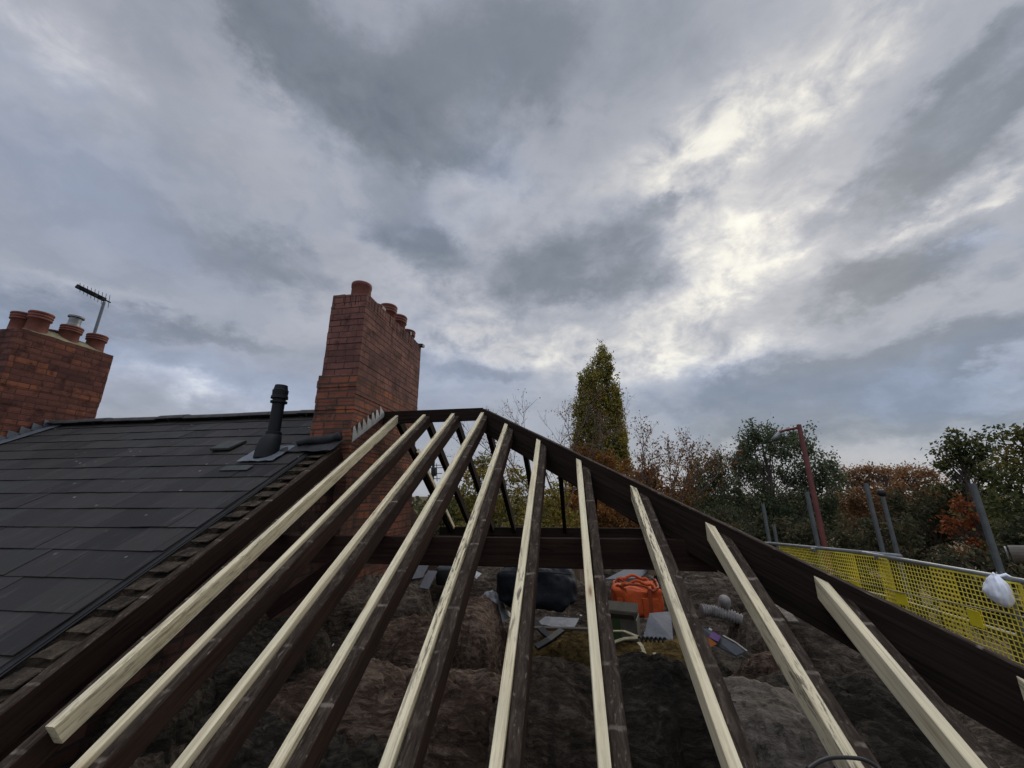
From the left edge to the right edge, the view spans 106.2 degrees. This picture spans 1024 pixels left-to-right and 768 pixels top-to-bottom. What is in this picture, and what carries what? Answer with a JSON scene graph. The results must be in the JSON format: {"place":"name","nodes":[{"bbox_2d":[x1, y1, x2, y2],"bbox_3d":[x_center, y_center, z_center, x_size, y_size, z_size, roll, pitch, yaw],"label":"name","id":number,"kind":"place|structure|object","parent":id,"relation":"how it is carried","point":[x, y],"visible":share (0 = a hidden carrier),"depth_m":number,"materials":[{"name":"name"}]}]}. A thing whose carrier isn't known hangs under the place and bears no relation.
{"place":"outdoors","nodes":[
{"label":"outdoors","id":0,"kind":"place"},
{"bbox_2d":[0,410,314,677],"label":"terraced house","id":1,"kind":"structure","parent":0,"point":[95,513],"depth_m":3.43,"materials":[{"name":"stone"}]},
{"bbox_2d":[0,310,112,443],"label":"chimney stack","id":2,"kind":"object","parent":1,"relation":"on","point":[47,374],"visible":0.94,"depth_m":5.91,"materials":[{"name":"brick"}]},
{"bbox_2d":[75,284,110,332],"bbox_3d":[-7.352,-1.042,6.605,0.680,1.315,0.462,-15,-21,41],"label":"tv aerial","id":3,"kind":"object","parent":2,"relation":"attached to","point":[91,293],"visible":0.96,"depth_m":6.73,"materials":[{"name":"metal"}]},
{"bbox_2d":[210,440,246,451],"bbox_3d":[-3.280,0.716,4.447,0.240,0.156,0.242,-3,-16,8],"label":"roof vent","id":4,"kind":"object","parent":1,"relation":"on","point":[229,445],"visible":1,"depth_m":4.40,"materials":[{"name":"tile"}]},
{"bbox_2d":[219,384,294,470],"bbox_3d":[-2.668,0.447,4.147,0.460,0.973,0.451,-3,-16,8],"label":"flue pipe","id":5,"kind":"object","parent":1,"relation":"on","point":[268,447],"visible":0.99,"depth_m":4.17,"materials":[{"name":"plastic"},{"name":"lead"}]},
{"bbox_2d":[279,431,344,450],"bbox_3d":[-2.198,0.637,4.257,0.600,0.248,0.264,-3,-16,8],"label":"lead apron","id":6,"kind":"object","parent":1,"relation":"on","point":[323,442],"visible":1,"depth_m":4.25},
{"bbox_2d":[0,0,1023,496],"label":"sky","id":7,"kind":"structure","parent":0,"point":[792,212],"materials":[{"name":"grey"}]},
{"bbox_2d":[539,616,578,631],"bbox_3d":[0.381,1.979,3.195,0.315,0.050,0.185,-8,-18,25],"label":"plastic sheet","id":8,"kind":"object","parent":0,"point":[558,621],"visible":0.71,"depth_m":3.18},
{"bbox_2d":[129,569,1023,767],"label":"loft insulation","id":9,"kind":"object","parent":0,"point":[1003,752],"visible":0.01,"depth_m":2.34},
{"bbox_2d":[89,665,217,764],"bbox_3d":[-2.253,1.988,2.365,0.942,0.475,0.929,1,-16,-4],"label":"insulation batt","id":10,"kind":"object","parent":9,"relation":"on","point":[178,729],"visible":0.13,"depth_m":2.19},
{"bbox_2d":[213,615,333,709],"bbox_3d":[-1.988,2.079,2.946,1.243,0.496,1.161,2,-16,-10],"label":"insulation batt","id":11,"kind":"object","parent":9,"relation":"on","point":[233,667],"visible":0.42,"depth_m":2.76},
{"bbox_2d":[180,710,385,767],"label":"insulation batt","id":12,"kind":"object","parent":9,"relation":"on","point":[262,744],"visible":0.21,"depth_m":1.89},
{"bbox_2d":[267,658,414,746],"bbox_3d":[-0.877,1.912,2.276,1.432,0.458,0.892,-3,-16,8],"label":"insulation batt","id":13,"kind":"object","parent":9,"relation":"on","point":[375,703],"visible":0.34,"depth_m":2.12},
{"bbox_2d":[322,573,434,640],"bbox_3d":[-1.564,2.469,4.317,1.501,0.580,1.240,2,-16,-9],"label":"insulation batt","id":14,"kind":"object","parent":9,"relation":"on","point":[340,621],"visible":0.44,"depth_m":3.98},
{"bbox_2d":[412,565,428,579],"bbox_3d":[-1.174,2.326,4.764,0.177,0.151,0.408,-5,-17,15],"label":"grey board","id":15,"kind":"object","parent":14,"relation":"on","point":[420,571],"visible":0.43,"depth_m":4.78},
{"bbox_2d":[419,570,436,589],"bbox_3d":[-0.971,2.268,4.457,0.121,0.131,0.387,-2,-16,4],"label":"grey board","id":16,"kind":"object","parent":14,"relation":"on","point":[428,579],"visible":1,"depth_m":4.44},
{"bbox_2d":[371,614,459,668],"bbox_3d":[-0.803,2.171,3.117,1.294,0.518,1.059,-3,-16,8],"label":"insulation batt","id":17,"kind":"object","parent":9,"relation":"on","point":[407,649],"visible":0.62,"depth_m":2.90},
{"bbox_2d":[436,566,451,585],"bbox_3d":[-0.846,2.422,4.876,0.221,0.212,0.306,0,-16,-1],"label":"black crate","id":18,"kind":"object","parent":9,"relation":"on","point":[442,573],"visible":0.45,"depth_m":4.74,"materials":[{"name":"plastic"}]},
{"bbox_2d":[394,668,501,767],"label":"insulation batt","id":19,"kind":"object","parent":9,"relation":"on","point":[459,738],"visible":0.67,"depth_m":2.00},
{"bbox_2d":[455,594,506,676],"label":"insulation batt","id":20,"kind":"object","parent":9,"relation":"on","point":[482,641],"visible":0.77,"depth_m":3.01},
{"bbox_2d":[483,590,510,621],"bbox_3d":[-0.231,2.205,3.869,0.473,0.236,0.448,3,-16,-12],"label":"plastic bag","id":21,"kind":"object","parent":9,"relation":"on","point":[505,613],"visible":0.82,"depth_m":3.81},
{"bbox_2d":[423,566,611,613],"bbox_3d":[-0.013,2.915,5.640,2.948,0.424,1.591,-3,-16,8],"label":"insulation batt","id":22,"kind":"object","parent":9,"relation":"on","point":[485,580],"visible":0.12,"depth_m":5.12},
{"bbox_2d":[574,569,592,581],"bbox_3d":[0.918,2.281,4.703,0.260,0.194,0.378,2,-16,-8],"label":"cardboard box","id":23,"kind":"object","parent":22,"relation":"on","point":[579,574],"visible":0.14,"depth_m":4.59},
{"bbox_2d":[496,567,577,612],"bbox_3d":[0.245,2.005,3.834,0.804,0.439,0.466,-3,-16,8],"label":"holdall","id":24,"kind":"object","parent":9,"relation":"on","point":[557,590],"visible":0.58,"depth_m":3.67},
{"bbox_2d":[486,655,596,767],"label":"insulation batt","id":25,"kind":"object","parent":9,"relation":"on","point":[560,731],"visible":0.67,"depth_m":1.88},
{"bbox_2d":[532,631,600,666],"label":"insulation batt","id":26,"kind":"object","parent":9,"relation":"on","point":[570,646],"visible":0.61,"depth_m":2.87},
{"bbox_2d":[534,618,556,641],"bbox_3d":[0.233,1.915,3.000,0.067,0.059,0.405,6,-17,-20],"label":"bent strip","id":27,"kind":"object","parent":26,"relation":"on","point":[543,631],"visible":0.59,"depth_m":2.97,"materials":[{"name":"black plastic"}]},
{"bbox_2d":[534,628,564,650],"bbox_3d":[0.285,1.874,2.821,0.292,0.080,0.074,14,-21,-40],"label":"bent strip","id":28,"kind":"object","parent":26,"relation":"on","point":[550,638],"visible":1,"depth_m":2.79,"materials":[{"name":"black plastic"}]},
{"bbox_2d":[534,626,587,630],"bbox_3d":[0.392,1.913,3.005,0.464,0.027,0.027,-2,-16,5],"label":"timber offcut","id":29,"kind":"object","parent":26,"relation":"on","point":[551,628],"visible":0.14,"depth_m":3.00,"materials":[{"name":"wood"}]},
{"bbox_2d":[611,574,664,617],"bbox_3d":[1.151,1.985,3.561,0.457,0.362,0.321,-3,-16,8],"label":"tool bag","id":30,"kind":"object","parent":9,"relation":"on","point":[646,596],"visible":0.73,"depth_m":3.45,"materials":[{"name":"orange fabric"}]},
{"bbox_2d":[615,636,685,662],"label":"insulation batt","id":31,"kind":"object","parent":9,"relation":"on","point":[669,648],"visible":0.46,"depth_m":2.76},
{"bbox_2d":[597,600,640,641],"bbox_3d":[0.838,1.863,3.024,0.300,0.194,0.344,-7,-17,22],"label":"cardboard box","id":32,"kind":"object","parent":31,"relation":"on","point":[624,615],"visible":0.63,"depth_m":2.93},
{"bbox_2d":[643,611,672,639],"bbox_3d":[1.142,1.885,3.023,0.216,0.133,0.256,-6,-17,20],"label":"packaging sheet","id":33,"kind":"object","parent":31,"relation":"on","point":[658,624],"visible":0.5,"depth_m":2.98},
{"bbox_2d":[601,651,736,767],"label":"insulation batt","id":34,"kind":"object","parent":9,"relation":"on","point":[666,725],"visible":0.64,"depth_m":1.86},
{"bbox_2d":[638,636,665,642],"bbox_3d":[0.918,1.673,2.518,0.180,0.036,0.036,-3,-16,8],"label":"strip","id":35,"kind":"object","parent":34,"relation":"on","point":[650,639],"visible":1,"depth_m":2.51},
{"bbox_2d":[654,570,747,627],"bbox_3d":[2.336,2.475,4.661,1.395,0.560,1.060,-3,-16,8],"label":"insulation batt","id":36,"kind":"object","parent":9,"relation":"on","point":[708,588],"visible":0.27,"depth_m":4.32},
{"bbox_2d":[646,570,655,575],"bbox_3d":[1.893,2.361,4.969,0.280,0.174,0.413,-12,-20,35],"label":"cardboard box","id":37,"kind":"object","parent":36,"relation":"on","point":[651,572],"visible":0.15,"depth_m":4.89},
{"bbox_2d":[605,569,647,579],"bbox_3d":[1.478,2.399,4.838,0.605,0.105,0.292,11,-20,-36],"label":"sheet","id":38,"kind":"object","parent":37,"relation":"on","point":[626,572],"visible":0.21,"depth_m":4.86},
{"bbox_2d":[711,646,752,677],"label":"insulation batt","id":39,"kind":"object","parent":9,"relation":"on","point":[728,664],"visible":0.11,"depth_m":2.75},
{"bbox_2d":[731,651,781,678],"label":"insulation batt","id":40,"kind":"object","parent":39,"relation":"on","point":[755,666],"visible":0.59,"depth_m":2.47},
{"bbox_2d":[702,627,747,656],"bbox_3d":[1.442,1.827,2.724,0.111,0.110,0.386,9,-18,-28],"label":"packaging bag","id":41,"kind":"object","parent":40,"relation":"on","point":[720,642],"visible":0.62,"depth_m":2.71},
{"bbox_2d":[723,676,833,767],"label":"insulation batt","id":42,"kind":"object","parent":9,"relation":"on","point":[779,730],"visible":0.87,"depth_m":1.77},
{"bbox_2d":[727,611,952,711],"bbox_3d":[2.361,2.067,3.021,1.248,0.561,1.394,8,-18,-28],"label":"insulation batt","id":43,"kind":"object","parent":9,"relation":"on","point":[829,656],"visible":0.12,"depth_m":2.69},
{"bbox_2d":[699,595,742,624],"bbox_3d":[1.785,1.926,3.296,0.316,0.218,0.214,-3,-16,8],"label":"flexible duct","id":44,"kind":"object","parent":43,"relation":"on","point":[721,610],"visible":1,"depth_m":3.27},
{"bbox_2d":[775,604,798,622],"bbox_3d":[2.081,1.745,2.944,0.075,0.054,0.361,-5,-17,16],"label":"torn sheet","id":45,"kind":"object","parent":43,"relation":"on","point":[789,617],"visible":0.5,"depth_m":2.85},
{"bbox_2d":[754,672,949,767],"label":"insulation batt","id":46,"kind":"object","parent":9,"relation":"on","point":[890,732],"visible":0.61,"depth_m":1.81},
{"bbox_2d":[412,494,1023,665],"bbox_3d":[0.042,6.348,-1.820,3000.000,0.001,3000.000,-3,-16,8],"label":"ground","id":47,"kind":"structure","parent":0,"point":[928,618],"depth_m":24.30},
{"bbox_2d":[0,450,437,767],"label":"party wall","id":48,"kind":"structure","parent":47,"relation":"on","point":[71,751],"depth_m":2.48,"materials":[{"name":"brick"}]},
{"bbox_2d":[0,447,342,754],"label":"wall rafter","id":49,"kind":"object","parent":48,"relation":"attached to","point":[24,709],"depth_m":2.22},
{"bbox_2d":[310,280,424,587],"bbox_3d":[-1.938,0.980,5.323,0.552,4.473,1.955,-3,-16,8],"label":"chimney stack","id":50,"kind":"object","parent":48,"relation":"on","point":[368,377],"visible":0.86,"depth_m":4.88,"materials":[{"name":"brick"}]},
{"bbox_2d":[414,495,466,534],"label":"bushy tree","id":51,"kind":"object","parent":47,"relation":"on","point":[451,513],"visible":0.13,"depth_m":24.07,"materials":[{"name":"green plant"}]},
{"bbox_2d":[452,451,511,526],"bbox_3d":[-1.823,8.385,22.034,3.913,9.288,3.314,-3,-16,8],"label":"yellow tree","id":52,"kind":"object","parent":47,"relation":"on","point":[481,469],"visible":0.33,"depth_m":22.53,"materials":[{"name":"green plant"}]},
{"bbox_2d":[496,463,580,527],"bbox_3d":[1.391,8.336,20.265,4.136,8.370,4.627,11,-20,-35],"label":"yellow tree","id":53,"kind":"object","parent":47,"relation":"on","point":[520,509],"visible":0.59,"depth_m":20.60,"materials":[{"name":"green plant"}]},
{"bbox_2d":[445,377,634,511],"bbox_3d":[2.896,7.041,28.546,15.958,15.362,8.374,2,-16,-7],"label":"bare tree","id":54,"kind":"object","parent":47,"relation":"on","point":[569,439],"visible":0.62,"depth_m":30.11,"materials":[{"name":"brown plant"}]},
{"bbox_2d":[543,442,640,527],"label":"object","id":55,"kind":"object","parent":47,"relation":"on","point":[611,460],"visible":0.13,"depth_m":30.33,"materials":[{"name":"brown plant"}]},
{"bbox_2d":[561,492,640,527],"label":"yellow tree","id":56,"kind":"object","parent":47,"relation":"on","point":[607,517],"visible":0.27,"depth_m":21.96,"materials":[{"name":"orange plant"}]},
{"bbox_2d":[570,339,633,525],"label":"poplar tree","id":57,"kind":"object","parent":47,"relation":"on","point":[602,373],"visible":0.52,"depth_m":43.09,"materials":[{"name":"green plant"}]},
{"bbox_2d":[623,466,702,527],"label":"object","id":58,"kind":"object","parent":47,"relation":"on","point":[688,502],"visible":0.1,"depth_m":26.50,"materials":[{"name":"brown plant"}]},
{"bbox_2d":[617,410,753,506],"bbox_3d":[10.090,7.160,23.800,7.734,12.431,7.704,-3,-16,8],"label":"bare tree","id":59,"kind":"object","parent":47,"relation":"on","point":[673,483],"visible":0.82,"depth_m":24.39,"materials":[{"name":"brown plant"}]},
{"bbox_2d":[682,454,710,511],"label":"bushy tree","id":60,"kind":"object","parent":47,"relation":"on","point":[698,482],"visible":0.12,"depth_m":31.27,"materials":[{"name":"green plant"}]},
{"bbox_2d":[411,488,1018,535],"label":"wood","id":61,"kind":"object","parent":47,"relation":"on","point":[413,505],"visible":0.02,"depth_m":85.01,"materials":[{"name":"green plant"}]},
{"bbox_2d":[690,502,742,529],"bbox_3d":[8.480,8.575,17.413,3.288,6.234,4.051,11,-20,-35],"label":"bush","id":62,"kind":"object","parent":47,"relation":"on","point":[724,518],"visible":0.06,"depth_m":17.83,"materials":[{"name":"green plant"}]},
{"bbox_2d":[761,504,770,541],"bbox_3d":[5.073,5.480,6.867,0.060,6.384,0.060,-3,-16,8],"label":"scaffold pole","id":63,"kind":"object","parent":47,"relation":"on","point":[766,522],"visible":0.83,"depth_m":7.63,"materials":[{"name":"metal"}]},
{"bbox_2d":[685,417,860,556],"bbox_3d":[15.322,7.563,23.342,8.826,11.431,5.251,-7,-17,21],"label":"birch tree","id":64,"kind":"object","parent":47,"relation":"on","point":[754,468],"visible":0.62,"depth_m":23.13,"materials":[{"name":"green plant"}]},
{"bbox_2d":[728,511,818,566],"bbox_3d":[9.596,7.924,14.607,3.660,5.923,2.847,-3,-16,8],"label":"bush","id":65,"kind":"object","parent":47,"relation":"on","point":[793,530],"visible":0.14,"depth_m":14.79,"materials":[{"name":"green plant"}]},
{"bbox_2d":[771,424,833,574],"bbox_3d":[9.934,5.795,12.699,1.025,8.929,0.239,-12,-20,35],"label":"street lamp","id":66,"kind":"object","parent":47,"relation":"on","point":[798,427],"visible":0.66,"depth_m":13.07,"materials":[{"name":"red paint"}]},
{"bbox_2d":[804,492,825,570],"bbox_3d":[4.629,4.869,5.135,0.127,6.611,0.100,-3,-16,8],"label":"scaffold pole","id":67,"kind":"object","parent":47,"relation":"on","point":[812,519],"visible":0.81,"depth_m":5.88,"materials":[{"name":"metal"}]},
{"bbox_2d":[870,591,1023,639],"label":"guard rail","id":68,"kind":"object","parent":67,"relation":"attached to","point":[994,631],"visible":0.16,"depth_m":3.72,"materials":[{"name":"metal"}]},
{"bbox_2d":[790,517,874,587],"bbox_3d":[11.803,7.932,14.353,3.288,5.756,2.614,-9,-18,27],"label":"bush","id":69,"kind":"object","parent":47,"relation":"on","point":[849,539],"visible":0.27,"depth_m":14.25,"materials":[{"name":"green plant"}]},
{"bbox_2d":[826,511,927,608],"bbox_3d":[13.703,7.779,14.215,3.182,5.939,2.849,-14,-21,40],"label":"bush","id":70,"kind":"object","parent":47,"relation":"on","point":[884,529],"visible":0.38,"depth_m":14.23,"materials":[{"name":"green plant"}]},
{"bbox_2d":[863,483,897,604],"bbox_3d":[4.436,4.468,3.903,0.127,6.704,0.100,-3,-16,8],"label":"scaffold pole","id":71,"kind":"object","parent":47,"relation":"on","point":[874,517],"visible":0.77,"depth_m":4.67,"materials":[{"name":"metal"}]},
{"bbox_2d":[769,542,902,557],"bbox_3d":[4.587,2.459,5.761,0.048,0.260,3.069,-3,-16,8],"label":"guard rail","id":72,"kind":"object","parent":71,"relation":"attached to","point":[830,549],"visible":0.8,"depth_m":5.43,"materials":[{"name":"metal"}]},
{"bbox_2d":[779,546,860,585],"bbox_3d":[4.610,3.031,5.795,0.005,1.138,1.943,-3,-16,8],"label":"guard","id":73,"kind":"object","parent":72,"relation":"hanging from","point":[828,554],"visible":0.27,"depth_m":5.59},
{"bbox_2d":[835,552,898,605],"bbox_3d":[4.399,2.662,4.751,0.026,1.066,0.953,-3,-16,8],"label":"guard","id":74,"kind":"object","parent":71,"relation":"attached to","point":[856,575],"visible":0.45,"depth_m":4.73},
{"bbox_2d":[825,458,954,615],"bbox_3d":[22.267,8.658,22.315,6.316,8.648,4.832,-11,-19,32],"label":"autumn tree","id":75,"kind":"object","parent":47,"relation":"on","point":[857,506],"visible":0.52,"depth_m":23.09,"materials":[{"name":"orange plant"}]},
{"bbox_2d":[877,489,912,602],"bbox_3d":[9.527,5.917,8.995,0.180,6.659,0.180,-3,-16,8],"label":"scaffold pole","id":76,"kind":"object","parent":47,"relation":"on","point":[881,492],"visible":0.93,"depth_m":9.59,"materials":[{"name":"metal"}]},
{"bbox_2d":[862,507,973,631],"bbox_3d":[20.967,9.427,19.946,4.726,5.877,2.517,-12,-20,34],"label":"autumn tree","id":77,"kind":"object","parent":47,"relation":"on","point":[879,516],"visible":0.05,"depth_m":20.00,"materials":[{"name":"brown plant"}]},
{"bbox_2d":[876,484,974,639],"bbox_3d":[19.853,8.359,18.286,3.352,6.984,3.293,6,-17,-22],"label":"bush","id":78,"kind":"object","parent":47,"relation":"on","point":[932,537],"visible":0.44,"depth_m":18.23,"materials":[{"name":"green plant"}]},
{"bbox_2d":[919,426,1023,663],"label":"broad tree","id":79,"kind":"object","parent":47,"relation":"on","point":[964,457],"visible":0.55,"depth_m":17.29,"materials":[{"name":"green plant"}]},
{"bbox_2d":[929,489,1019,646],"bbox_3d":[17.839,7.464,14.614,1.930,6.720,1.659,-3,-16,8],"label":"red tree","id":80,"kind":"object","parent":47,"relation":"on","point":[971,520],"visible":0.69,"depth_m":15.08,"materials":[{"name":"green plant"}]},
{"bbox_2d":[967,422,1023,550],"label":"broad tree","id":81,"kind":"object","parent":47,"relation":"on","point":[999,502],"visible":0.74,"depth_m":13.14,"materials":[{"name":"green plant"}]},
{"bbox_2d":[968,483,1023,654],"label":"scaffold pole","id":82,"kind":"object","parent":47,"relation":"on","point":[990,539],"visible":0.54,"depth_m":3.39,"materials":[{"name":"metal"}]},
{"bbox_2d":[861,551,1023,584],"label":"guard rail","id":83,"kind":"object","parent":82,"relation":"attached to","point":[958,569],"visible":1,"depth_m":3.80,"materials":[{"name":"metal"}]},
{"bbox_2d":[878,560,971,639],"bbox_3d":[4.305,2.429,4.043,0.061,1.031,0.973,-3,-16,8],"label":"guard","id":84,"kind":"object","parent":83,"relation":"hanging from","point":[902,599],"visible":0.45,"depth_m":4.10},
{"bbox_2d":[808,562,1023,617],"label":"tie rope","id":85,"kind":"object","parent":84,"relation":"attached to","point":[927,597],"visible":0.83,"depth_m":3.85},
{"bbox_2d":[982,572,1015,607],"bbox_3d":[4.120,1.745,3.269,0.156,0.272,0.204,4,-16,-13],"label":"carrier bag","id":86,"kind":"object","parent":83,"relation":"hanging from","point":[996,588],"visible":0.98,"depth_m":3.23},
{"bbox_2d":[929,567,1023,664],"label":"guard","id":87,"kind":"object","parent":82,"relation":"attached to","point":[975,618],"visible":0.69,"depth_m":3.46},
{"bbox_2d":[968,509,1023,591],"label":"bush","id":88,"kind":"object","parent":47,"relation":"on","point":[1014,539],"visible":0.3,"depth_m":10.77,"materials":[{"name":"green plant"}]},
{"bbox_2d":[1004,545,1023,563],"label":"felt roll","id":89,"kind":"object","parent":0,"point":[1017,553],"visible":1,"depth_m":3.85,"materials":[{"name":"metal"}]},
{"label":"road","id":90,"kind":"structure","parent":0,"visible":0},
{"bbox_2d":[909,539,1023,662],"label":"bush","id":91,"kind":"object","parent":90,"relation":"on","point":[1012,568],"visible":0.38,"depth_m":10.33,"materials":[{"name":"green plant"}]},
{"bbox_3d":[1.135,5.259,3.406,5.800,4.951,8.430,-3,-16,8],"label":"brick house","id":92,"kind":"object","parent":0,"visible":0},
{"bbox_2d":[0,415,397,767],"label":"rafter","id":93,"kind":"object","parent":92,"relation":"on","point":[43,743],"visible":1,"depth_m":2.05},
{"bbox_2d":[258,534,716,571],"bbox_3d":[-0.312,1.237,2.850,3.390,0.202,0.096,-3,-16,8],"label":"purlin","id":94,"kind":"object","parent":93,"relation":"attached to","point":[567,553],"visible":0.55,"depth_m":2.76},
{"bbox_2d":[266,558,333,619],"bbox_3d":[-1.534,1.492,2.822,0.506,0.102,0.080,-32,-2,-26],"label":"strut","id":95,"kind":"object","parent":94,"relation":"attached to","point":[296,592],"visible":0.71,"depth_m":2.78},
{"bbox_2d":[70,414,429,767],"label":"rafter","id":96,"kind":"object","parent":92,"relation":"on","point":[129,735],"visible":1,"depth_m":2.02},
{"bbox_2d":[171,413,459,767],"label":"rafter","id":97,"kind":"object","parent":92,"relation":"on","point":[222,736],"visible":1,"depth_m":1.99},
{"bbox_2d":[268,412,487,767],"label":"rafter","id":98,"kind":"object","parent":92,"relation":"on","point":[307,740],"visible":0.98,"depth_m":1.95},
{"bbox_2d":[396,422,454,532],"bbox_3d":[-1.189,2.288,6.771,0.110,2.670,4.213,-3,-16,8],"label":"rafter","id":99,"kind":"object","parent":92,"relation":"on","point":[428,479],"visible":0.35,"depth_m":6.05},
{"bbox_2d":[383,408,482,423],"bbox_3d":[-1.056,0.427,5.109,1.370,0.168,0.052,-3,-16,8],"label":"ridge board","id":100,"kind":"object","parent":99,"relation":"attached to","point":[443,415],"visible":0.74,"depth_m":5.08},
{"bbox_2d":[439,526,643,537],"bbox_3d":[0.667,2.679,6.891,4.060,0.207,0.097,-3,-16,8],"label":"purlin","id":101,"kind":"object","parent":99,"relation":"attached to","point":[576,532],"visible":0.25,"depth_m":6.84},
{"bbox_2d":[378,423,512,767],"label":"rafter","id":102,"kind":"object","parent":92,"relation":"on","point":[410,736],"visible":1,"depth_m":1.89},
{"bbox_2d":[427,422,469,524],"bbox_3d":[-0.812,2.271,6.716,0.071,2.672,4.211,-3,-16,8],"label":"rafter","id":103,"kind":"object","parent":92,"relation":"on","point":[442,457],"visible":0.33,"depth_m":5.80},
{"bbox_2d":[456,421,494,532],"bbox_3d":[-0.427,2.252,6.661,0.070,2.673,4.212,-3,-16,8],"label":"rafter","id":104,"kind":"object","parent":92,"relation":"on","point":[460,433],"visible":0.24,"depth_m":5.77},
{"bbox_2d":[486,434,515,532],"bbox_3d":[-0.026,2.264,6.631,0.070,2.631,4.144,-3,-16,8],"label":"rafter","id":105,"kind":"object","parent":92,"relation":"on","point":[492,443],"visible":0.36,"depth_m":6.17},
{"bbox_2d":[489,439,546,767],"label":"rafter","id":106,"kind":"object","parent":92,"relation":"on","point":[508,742],"visible":1,"depth_m":1.83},
{"bbox_2d":[523,456,530,486],"bbox_3d":[0.443,2.434,6.741,0.070,2.355,3.705,-3,-16,8],"label":"rafter","id":107,"kind":"object","parent":92,"relation":"on","point":[527,466],"visible":0.13,"depth_m":5.60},
{"bbox_2d":[558,477,566,533],"bbox_3d":[0.944,2.615,6.860,0.070,2.064,3.234,-3,-16,8],"label":"rafter","id":108,"kind":"object","parent":92,"relation":"on","point":[562,499],"visible":0.44,"depth_m":6.17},
{"bbox_2d":[576,458,631,767],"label":"rafter","id":109,"kind":"object","parent":92,"relation":"on","point":[612,744],"visible":1,"depth_m":1.76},
{"bbox_2d":[630,485,759,767],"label":"rafter","id":110,"kind":"object","parent":92,"relation":"on","point":[731,744],"visible":1,"depth_m":1.70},
{"bbox_2d":[483,409,1023,748],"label":"hip board","id":111,"kind":"object","parent":92,"relation":"on","point":[975,681],"visible":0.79,"depth_m":1.98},
{"bbox_2d":[705,522,880,767],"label":"rafter","id":112,"kind":"object","parent":92,"relation":"on","point":[833,727],"visible":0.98,"depth_m":1.64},
{"bbox_2d":[806,755,879,767],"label":"cable","id":113,"kind":"object","parent":112,"relation":"on","point":[816,763],"visible":1,"depth_m":1.25,"materials":[{"name":"black plastic"}]},
{"bbox_2d":[814,576,999,767],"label":"rafter","id":114,"kind":"object","parent":92,"relation":"on","point":[955,743],"visible":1,"depth_m":1.51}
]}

